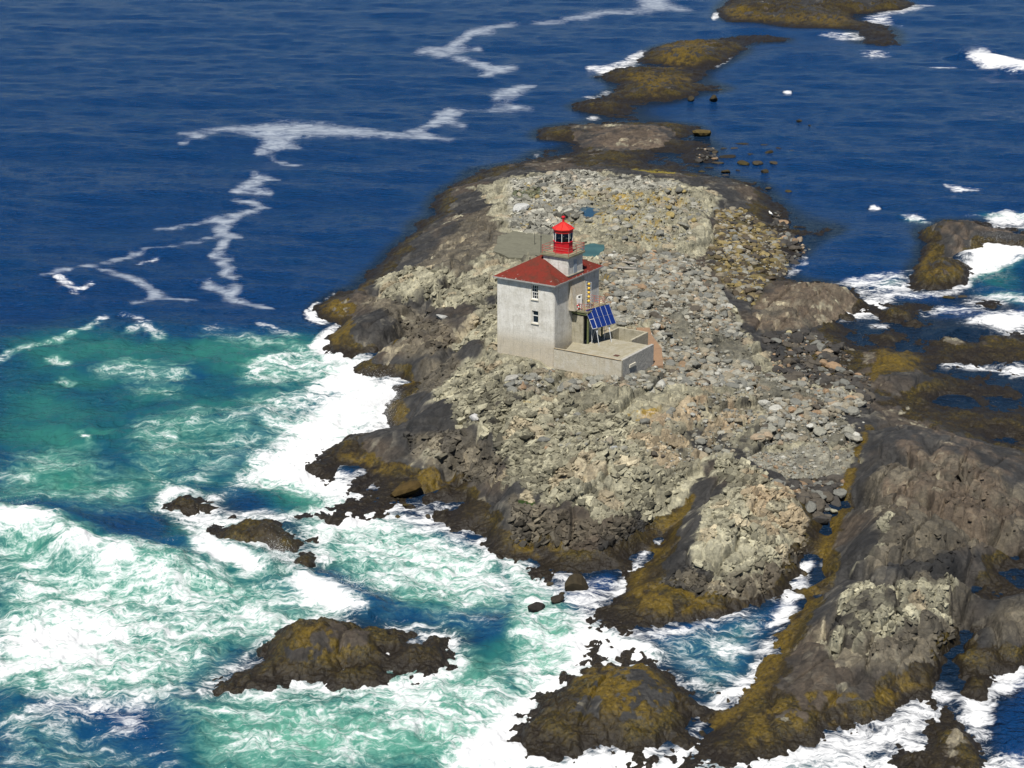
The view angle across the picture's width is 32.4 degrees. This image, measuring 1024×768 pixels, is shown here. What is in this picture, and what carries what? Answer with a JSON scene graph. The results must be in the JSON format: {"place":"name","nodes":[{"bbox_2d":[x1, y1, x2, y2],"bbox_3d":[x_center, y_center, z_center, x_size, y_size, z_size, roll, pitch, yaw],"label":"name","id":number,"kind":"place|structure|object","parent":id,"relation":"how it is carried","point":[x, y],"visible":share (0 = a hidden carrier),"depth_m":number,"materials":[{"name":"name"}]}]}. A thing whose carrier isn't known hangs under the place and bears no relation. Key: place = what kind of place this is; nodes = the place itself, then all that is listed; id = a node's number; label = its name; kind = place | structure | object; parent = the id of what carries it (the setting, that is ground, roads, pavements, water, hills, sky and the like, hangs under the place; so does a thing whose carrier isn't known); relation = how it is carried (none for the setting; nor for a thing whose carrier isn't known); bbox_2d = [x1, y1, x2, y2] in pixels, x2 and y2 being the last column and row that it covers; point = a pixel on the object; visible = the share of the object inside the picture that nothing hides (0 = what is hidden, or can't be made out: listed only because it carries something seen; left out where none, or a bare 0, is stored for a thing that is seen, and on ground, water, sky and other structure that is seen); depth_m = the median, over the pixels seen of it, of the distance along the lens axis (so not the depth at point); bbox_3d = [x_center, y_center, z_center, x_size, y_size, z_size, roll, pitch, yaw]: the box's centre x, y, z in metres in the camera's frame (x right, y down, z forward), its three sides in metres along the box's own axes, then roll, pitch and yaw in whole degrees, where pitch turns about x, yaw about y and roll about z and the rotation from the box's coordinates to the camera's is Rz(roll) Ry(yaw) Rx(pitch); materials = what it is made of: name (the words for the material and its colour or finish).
{"place":"outdoors","nodes":[
{"label":"outdoors","id":0,"kind":"place"},
{"bbox_2d":[0,0,1023,767],"bbox_3d":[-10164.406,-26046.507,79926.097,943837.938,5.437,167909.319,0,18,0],"label":"sea","id":1,"kind":"structure","parent":0,"point":[206,206],"depth_m":286.56,"materials":[{"name":"liquid"}]},
{"bbox_2d":[161,494,218,516],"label":"rock islet","id":2,"kind":"object","parent":1,"relation":"in","point":[188,505],"visible":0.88,"depth_m":200.87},
{"bbox_2d":[206,514,318,550],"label":"rock islet","id":3,"kind":"object","parent":1,"relation":"in","point":[266,531],"visible":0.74,"depth_m":191.43,"materials":[{"name":"stone"}]},
{"bbox_2d":[280,546,315,567],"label":"rock islet","id":4,"kind":"object","parent":1,"relation":"in","point":[307,559],"visible":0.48,"depth_m":186.00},
{"bbox_2d":[212,616,457,696],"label":"rock islet","id":5,"kind":"object","parent":1,"relation":"in","point":[334,655],"visible":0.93,"depth_m":163.93,"materials":[{"name":"stone"}]},
{"bbox_2d":[298,498,371,525],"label":"rock islet","id":6,"kind":"object","parent":1,"relation":"in","point":[352,505],"visible":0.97,"depth_m":199.85,"materials":[{"name":"stone"}]},
{"bbox_2d":[35,46,1023,597],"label":"sea spray","id":7,"kind":"object","parent":1,"relation":"on","point":[373,400],"visible":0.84,"depth_m":233.26,"materials":[{"name":"white"}]},
{"bbox_2d":[507,657,720,767],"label":"rock islet","id":8,"kind":"object","parent":1,"relation":"in","point":[636,709],"visible":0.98,"depth_m":152.64,"materials":[{"name":"stone"}]},
{"bbox_2d":[583,638,657,664],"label":"rock islet","id":9,"kind":"object","parent":1,"relation":"in","point":[625,655],"visible":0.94,"depth_m":166.13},
{"bbox_2d":[571,38,750,117],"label":"rock islet","id":10,"kind":"object","parent":1,"relation":"in","point":[689,62],"visible":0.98,"depth_m":519.68,"materials":[{"name":"stone"}]},
{"bbox_2d":[729,35,789,43],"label":"rock islet","id":11,"kind":"object","parent":1,"relation":"in","point":[756,38],"visible":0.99,"depth_m":609.95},
{"bbox_2d":[795,226,834,236],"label":"rock islet","id":12,"kind":"object","parent":1,"relation":"in","point":[803,232],"visible":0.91,"depth_m":331.34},
{"bbox_2d":[716,0,914,45],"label":"rock islet","id":13,"kind":"object","parent":1,"relation":"in","point":[836,14],"visible":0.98,"depth_m":671.71,"materials":[{"name":"stone"}]},
{"bbox_2d":[868,302,933,323],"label":"rock islet","id":14,"kind":"object","parent":1,"relation":"in","point":[898,314],"visible":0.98,"depth_m":277.91,"materials":[{"name":"stone"}]},
{"bbox_2d":[901,315,932,328],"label":"rock islet","id":15,"kind":"object","parent":1,"relation":"in","point":[911,321],"visible":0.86,"depth_m":271.63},
{"bbox_2d":[907,219,1023,291],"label":"rock islet","id":16,"kind":"object","parent":1,"relation":"in","point":[938,267],"visible":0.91,"depth_m":314.09,"materials":[{"name":"stone"}]},
{"bbox_2d":[975,299,1002,308],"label":"rock islet","id":17,"kind":"object","parent":1,"relation":"in","point":[991,304],"visible":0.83,"depth_m":283.52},
{"bbox_2d":[518,500,533,505],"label":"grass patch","id":18,"kind":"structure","parent":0,"point":[523,501],"depth_m":194.38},
{"bbox_2d":[586,282,592,305],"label":"lamp mast","id":19,"kind":"object","parent":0,"point":[588,296],"visible":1,"depth_m":232.64,"materials":[{"name":"yellow metal"}]},
{"bbox_2d":[305,12,1023,767],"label":"terrain","id":20,"kind":"structure","parent":0,"point":[807,688],"depth_m":207.70,"materials":[{"name":"stone"}]},
{"bbox_2d":[390,480,421,496],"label":"boulder","id":21,"kind":"object","parent":20,"relation":"on","point":[409,488],"visible":1,"depth_m":204.03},
{"bbox_2d":[436,314,447,319],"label":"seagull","id":22,"kind":"object","parent":20,"relation":"on","point":[439,316],"visible":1,"depth_m":260.39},
{"bbox_2d":[469,413,478,420],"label":"boulder","id":23,"kind":"object","parent":20,"relation":"on","point":[473,417],"visible":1,"depth_m":214.90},
{"bbox_2d":[503,381,514,387],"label":"boulder","id":24,"kind":"object","parent":20,"relation":"on","point":[509,384],"visible":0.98,"depth_m":223.18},
{"bbox_2d":[504,374,518,381],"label":"boulder","id":25,"kind":"object","parent":20,"relation":"on","point":[514,377],"visible":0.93,"depth_m":225.57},
{"bbox_2d":[507,386,516,393],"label":"boulder","id":26,"kind":"object","parent":20,"relation":"on","point":[511,388],"visible":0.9,"depth_m":221.31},
{"bbox_2d":[493,231,552,259],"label":"landing pad","id":27,"kind":"object","parent":20,"relation":"on","point":[517,245],"visible":0.69,"depth_m":297.89,"materials":[{"name":"concrete"}]},
{"bbox_2d":[527,602,544,611],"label":"boulder","id":28,"kind":"object","parent":20,"relation":"on","point":[536,606],"visible":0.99,"depth_m":174.80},
{"bbox_2d":[532,369,543,374],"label":"boulder","id":29,"kind":"object","parent":20,"relation":"on","point":[538,372],"visible":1,"depth_m":227.68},
{"bbox_2d":[492,216,605,367],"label":"lighthouse","id":30,"kind":"object","parent":20,"relation":"on","point":[540,317],"visible":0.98,"depth_m":231.61,"materials":[{"name":"white paint"}]},
{"bbox_2d":[531,284,538,300],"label":"window","id":31,"kind":"structure","parent":30,"relation":"in","point":[534,289],"depth_m":229.91,"materials":[{"name":"white paint"}]},
{"bbox_2d":[531,311,538,324],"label":"window","id":32,"kind":"structure","parent":30,"relation":"in","point":[535,313],"depth_m":230.93,"materials":[{"name":"white paint"}]},
{"bbox_2d":[573,260,576,272],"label":"hatch door","id":33,"kind":"structure","parent":30,"relation":"in","point":[575,261],"depth_m":231.60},
{"bbox_2d":[551,594,564,603],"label":"boulder","id":34,"kind":"object","parent":20,"relation":"on","point":[557,599],"visible":1,"depth_m":177.02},
{"bbox_2d":[563,380,576,387],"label":"boulder","id":35,"kind":"object","parent":20,"relation":"on","point":[566,383],"visible":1,"depth_m":223.36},
{"bbox_2d":[565,574,588,590],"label":"boulder","id":36,"kind":"object","parent":20,"relation":"on","point":[575,582],"visible":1,"depth_m":179.68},
{"bbox_2d":[579,206,598,216],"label":"water pool","id":37,"kind":"structure","parent":20,"relation":"in","point":[589,211],"depth_m":322.84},
{"bbox_2d":[580,243,604,256],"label":"water pool","id":38,"kind":"structure","parent":20,"relation":"in","point":[593,249],"depth_m":294.51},
{"bbox_2d":[593,374,604,381],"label":"boulder","id":39,"kind":"object","parent":20,"relation":"on","point":[597,378],"visible":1,"depth_m":224.42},
{"bbox_2d":[554,327,653,376],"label":"concrete platform","id":40,"kind":"structure","parent":20,"relation":"on","point":[625,351],"depth_m":229.93,"materials":[{"name":"concrete"}]},
{"bbox_2d":[586,304,615,343],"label":"solar array","id":41,"kind":"object","parent":40,"relation":"on","point":[608,319],"visible":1,"depth_m":232.96,"materials":[{"name":"blue glass"}]},
{"bbox_2d":[606,436,613,443],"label":"boulder","id":42,"kind":"object","parent":20,"relation":"on","point":[609,439],"visible":1,"depth_m":204.43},
{"bbox_2d":[644,383,652,389],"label":"boulder","id":43,"kind":"object","parent":20,"relation":"on","point":[649,386],"visible":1,"depth_m":223.00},
{"bbox_2d":[636,327,662,368],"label":"walkway","id":44,"kind":"structure","parent":20,"relation":"on","point":[658,359],"depth_m":239.16,"materials":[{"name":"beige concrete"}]},
{"bbox_2d":[654,230,663,236],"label":"boulder","id":45,"kind":"object","parent":20,"relation":"on","point":[658,233],"visible":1,"depth_m":305.04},
{"bbox_2d":[656,379,665,388],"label":"boulder","id":46,"kind":"object","parent":20,"relation":"on","point":[662,382],"visible":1,"depth_m":224.30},
{"bbox_2d":[661,332,672,336],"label":"boulder","id":47,"kind":"object","parent":20,"relation":"on","point":[669,334],"visible":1,"depth_m":247.18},
{"bbox_2d":[663,365,675,369],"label":"boulder","id":48,"kind":"object","parent":20,"relation":"on","point":[668,367],"visible":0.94,"depth_m":235.12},
{"bbox_2d":[665,359,674,365],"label":"boulder","id":49,"kind":"object","parent":20,"relation":"on","point":[670,362],"visible":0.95,"depth_m":237.14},
{"bbox_2d":[508,148,870,516],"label":"cobbles","id":50,"kind":"object","parent":20,"relation":"on","point":[742,277],"visible":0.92,"depth_m":265.73,"materials":[{"name":"stone"}]},
{"bbox_2d":[624,270,636,276],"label":"concrete block","id":51,"kind":"object","parent":50,"relation":"on","point":[633,272],"depth_m":278.26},
{"bbox_2d":[778,419,785,428],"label":"boulder","id":52,"kind":"object","parent":50,"relation":"on","point":[781,423],"visible":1,"depth_m":215.61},
{"bbox_2d":[790,483,799,489],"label":"boulder","id":53,"kind":"object","parent":50,"relation":"on","point":[797,485],"visible":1,"depth_m":202.25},
{"bbox_2d":[805,501,816,512],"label":"boulder","id":54,"kind":"object","parent":50,"relation":"on","point":[810,506],"visible":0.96,"depth_m":198.50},
{"bbox_2d":[811,499,824,511],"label":"boulder","id":55,"kind":"object","parent":50,"relation":"on","point":[820,507],"visible":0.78,"depth_m":199.83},
{"bbox_2d":[812,498,825,505],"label":"boulder","id":56,"kind":"object","parent":50,"relation":"on","point":[820,501],"visible":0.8,"depth_m":200.40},
{"bbox_2d":[817,352,830,358],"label":"boulder","id":57,"kind":"object","parent":50,"relation":"on","point":[826,356],"visible":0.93,"depth_m":251.65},
{"bbox_2d":[368,169,1023,668],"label":"broken rock","id":58,"kind":"object","parent":20,"relation":"on","point":[544,463],"visible":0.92,"depth_m":201.12,"materials":[{"name":"stone"}]},
{"bbox_2d":[513,203,529,211],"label":"boulder","id":59,"kind":"object","parent":58,"relation":"on","point":[520,206],"visible":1,"depth_m":325.88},
{"bbox_2d":[537,436,549,441],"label":"boulder","id":60,"kind":"object","parent":58,"relation":"on","point":[543,439],"visible":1,"depth_m":205.28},
{"bbox_2d":[691,361,700,367],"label":"boulder","id":61,"kind":"object","parent":20,"relation":"on","point":[695,364],"visible":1,"depth_m":236.39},
{"bbox_2d":[692,372,700,378],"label":"boulder","id":62,"kind":"object","parent":20,"relation":"on","point":[696,375],"visible":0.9,"depth_m":232.43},
{"bbox_2d":[692,129,710,136],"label":"boulder","id":63,"kind":"object","parent":20,"relation":"on","point":[701,133],"visible":0.99,"depth_m":428.08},
{"bbox_2d":[699,451,707,457],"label":"boulder","id":64,"kind":"object","parent":20,"relation":"on","point":[702,454],"visible":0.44,"depth_m":208.90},
{"bbox_2d":[699,347,709,352],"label":"boulder","id":65,"kind":"object","parent":20,"relation":"on","point":[704,349],"visible":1,"depth_m":241.38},
{"bbox_2d":[706,356,716,363],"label":"boulder","id":66,"kind":"object","parent":20,"relation":"on","point":[713,360],"visible":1,"depth_m":240.49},
{"bbox_2d":[707,378,716,383],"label":"boulder","id":67,"kind":"object","parent":20,"relation":"on","point":[712,380],"visible":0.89,"depth_m":230.67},
{"bbox_2d":[709,95,717,101],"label":"boulder","id":68,"kind":"object","parent":20,"relation":"on","point":[713,98],"visible":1,"depth_m":479.98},
{"bbox_2d":[719,154,735,157],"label":"boulder","id":69,"kind":"object","parent":20,"relation":"on","point":[728,156],"visible":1,"depth_m":404.26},
{"bbox_2d":[722,359,732,363],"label":"boulder","id":70,"kind":"object","parent":20,"relation":"on","point":[728,361],"visible":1,"depth_m":240.06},
{"bbox_2d":[725,382,739,388],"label":"boulder","id":71,"kind":"object","parent":20,"relation":"on","point":[733,385],"visible":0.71,"depth_m":228.41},
{"bbox_2d":[737,160,749,165],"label":"boulder","id":72,"kind":"object","parent":20,"relation":"on","point":[741,162],"visible":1,"depth_m":396.82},
{"bbox_2d":[741,362,753,369],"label":"boulder","id":73,"kind":"object","parent":20,"relation":"on","point":[750,366],"visible":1,"depth_m":240.80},
{"bbox_2d":[750,433,765,440],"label":"boulder","id":74,"kind":"object","parent":20,"relation":"on","point":[754,437],"visible":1,"depth_m":212.47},
{"bbox_2d":[758,400,770,405],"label":"boulder","id":75,"kind":"object","parent":20,"relation":"on","point":[765,401],"visible":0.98,"depth_m":223.48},
{"bbox_2d":[764,432,772,440],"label":"boulder","id":76,"kind":"object","parent":20,"relation":"on","point":[769,435],"visible":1,"depth_m":213.55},
{"bbox_2d":[763,332,773,338],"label":"boulder","id":77,"kind":"object","parent":20,"relation":"on","point":[769,335],"visible":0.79,"depth_m":256.83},
{"bbox_2d":[768,423,775,432],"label":"boulder","id":78,"kind":"object","parent":20,"relation":"on","point":[771,427],"visible":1,"depth_m":214.74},
{"bbox_2d":[768,404,782,411],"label":"boulder","id":79,"kind":"object","parent":20,"relation":"on","point":[776,407],"visible":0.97,"depth_m":220.37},
{"bbox_2d":[782,358,796,364],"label":"boulder","id":80,"kind":"object","parent":20,"relation":"on","point":[791,361],"visible":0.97,"depth_m":246.14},
{"bbox_2d":[785,375,797,380],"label":"boulder","id":81,"kind":"object","parent":20,"relation":"on","point":[792,377],"visible":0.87,"depth_m":235.77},
{"bbox_2d":[790,398,801,405],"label":"boulder","id":82,"kind":"object","parent":20,"relation":"on","point":[795,401],"visible":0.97,"depth_m":224.02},
{"bbox_2d":[790,332,803,342],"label":"boulder","id":83,"kind":"object","parent":20,"relation":"on","point":[798,337],"visible":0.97,"depth_m":257.91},
{"bbox_2d":[791,371,803,376],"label":"boulder","id":84,"kind":"object","parent":20,"relation":"on","point":[798,373],"visible":0.66,"depth_m":239.96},
{"bbox_2d":[793,407,803,415],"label":"boulder","id":85,"kind":"object","parent":20,"relation":"on","point":[798,411],"visible":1,"depth_m":219.43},
{"bbox_2d":[797,496,805,503],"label":"boulder","id":86,"kind":"object","parent":20,"relation":"on","point":[802,499],"visible":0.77,"depth_m":200.02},
{"bbox_2d":[796,381,807,387],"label":"boulder","id":87,"kind":"object","parent":20,"relation":"on","point":[803,384],"visible":1,"depth_m":233.23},
{"bbox_2d":[798,435,807,441],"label":"boulder","id":88,"kind":"object","parent":20,"relation":"on","point":[804,438],"visible":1,"depth_m":213.82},
{"bbox_2d":[798,492,812,498],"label":"boulder","id":89,"kind":"object","parent":20,"relation":"on","point":[806,494],"visible":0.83,"depth_m":201.12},
{"bbox_2d":[799,478,813,484],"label":"boulder","id":90,"kind":"object","parent":20,"relation":"on","point":[806,480],"visible":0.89,"depth_m":204.83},
{"bbox_2d":[803,345,817,352],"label":"boulder","id":91,"kind":"object","parent":20,"relation":"on","point":[809,348],"visible":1,"depth_m":254.46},
{"bbox_2d":[806,359,821,366],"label":"boulder","id":92,"kind":"object","parent":20,"relation":"on","point":[816,363],"visible":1,"depth_m":247.75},
{"bbox_2d":[810,493,821,497],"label":"boulder","id":93,"kind":"object","parent":20,"relation":"on","point":[815,495],"visible":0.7,"depth_m":201.46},
{"bbox_2d":[812,404,820,409],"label":"boulder","id":94,"kind":"object","parent":20,"relation":"on","point":[816,406],"visible":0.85,"depth_m":223.07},
{"bbox_2d":[812,511,824,516],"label":"boulder","id":95,"kind":"object","parent":20,"relation":"on","point":[817,513],"visible":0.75,"depth_m":197.48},
{"bbox_2d":[813,426,826,436],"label":"boulder","id":96,"kind":"object","parent":20,"relation":"on","point":[818,431],"visible":1,"depth_m":215.82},
{"bbox_2d":[812,515,828,524],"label":"boulder","id":97,"kind":"object","parent":20,"relation":"on","point":[822,520],"visible":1,"depth_m":195.97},
{"bbox_2d":[816,342,826,350],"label":"boulder","id":98,"kind":"object","parent":20,"relation":"on","point":[820,346],"visible":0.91,"depth_m":255.08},
{"bbox_2d":[819,378,829,384],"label":"boulder","id":99,"kind":"object","parent":20,"relation":"on","point":[825,380],"visible":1,"depth_m":238.68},
{"bbox_2d":[821,485,832,491],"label":"boulder","id":100,"kind":"object","parent":20,"relation":"on","point":[825,488],"visible":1,"depth_m":203.24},
{"bbox_2d":[822,491,833,501],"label":"boulder","id":101,"kind":"object","parent":20,"relation":"on","point":[830,497],"visible":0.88,"depth_m":202.36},
{"bbox_2d":[825,361,841,368],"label":"boulder","id":102,"kind":"object","parent":20,"relation":"on","point":[832,364],"visible":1,"depth_m":247.11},
{"bbox_2d":[827,357,839,362],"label":"boulder","id":103,"kind":"object","parent":20,"relation":"on","point":[835,359],"visible":0.67,"depth_m":250.58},
{"bbox_2d":[826,474,842,482],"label":"boulder","id":104,"kind":"object","parent":20,"relation":"on","point":[835,478],"visible":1,"depth_m":205.03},
{"bbox_2d":[830,347,839,354],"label":"boulder","id":105,"kind":"object","parent":20,"relation":"on","point":[836,350],"visible":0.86,"depth_m":254.59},
{"bbox_2d":[830,495,840,506],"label":"boulder","id":106,"kind":"object","parent":20,"relation":"on","point":[836,502],"visible":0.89,"depth_m":202.16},
{"bbox_2d":[833,488,846,497],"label":"boulder","id":107,"kind":"object","parent":20,"relation":"on","point":[841,493],"visible":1,"depth_m":203.11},
{"bbox_2d":[835,366,845,372],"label":"boulder","id":108,"kind":"object","parent":20,"relation":"on","point":[839,369],"visible":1,"depth_m":245.53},
{"bbox_2d":[839,379,849,385],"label":"boulder","id":109,"kind":"object","parent":20,"relation":"on","point":[844,381],"visible":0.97,"depth_m":236.41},
{"bbox_2d":[840,426,853,434],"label":"boulder","id":110,"kind":"object","parent":20,"relation":"on","point":[848,429],"visible":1,"depth_m":216.70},
{"bbox_2d":[844,432,853,441],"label":"boulder","id":111,"kind":"object","parent":20,"relation":"on","point":[847,435],"visible":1,"depth_m":215.74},
{"bbox_2d":[847,406,859,414],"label":"boulder","id":112,"kind":"object","parent":20,"relation":"on","point":[852,410],"visible":1,"depth_m":224.10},
{"bbox_2d":[850,436,862,441],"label":"boulder","id":113,"kind":"object","parent":20,"relation":"on","point":[856,438],"visible":1,"depth_m":214.69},
{"bbox_2d":[854,382,863,389],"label":"boulder","id":114,"kind":"object","parent":20,"relation":"on","point":[859,385],"visible":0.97,"depth_m":235.32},
{"bbox_2d":[855,401,866,406],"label":"boulder","id":115,"kind":"object","parent":20,"relation":"on","point":[862,403],"visible":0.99,"depth_m":226.28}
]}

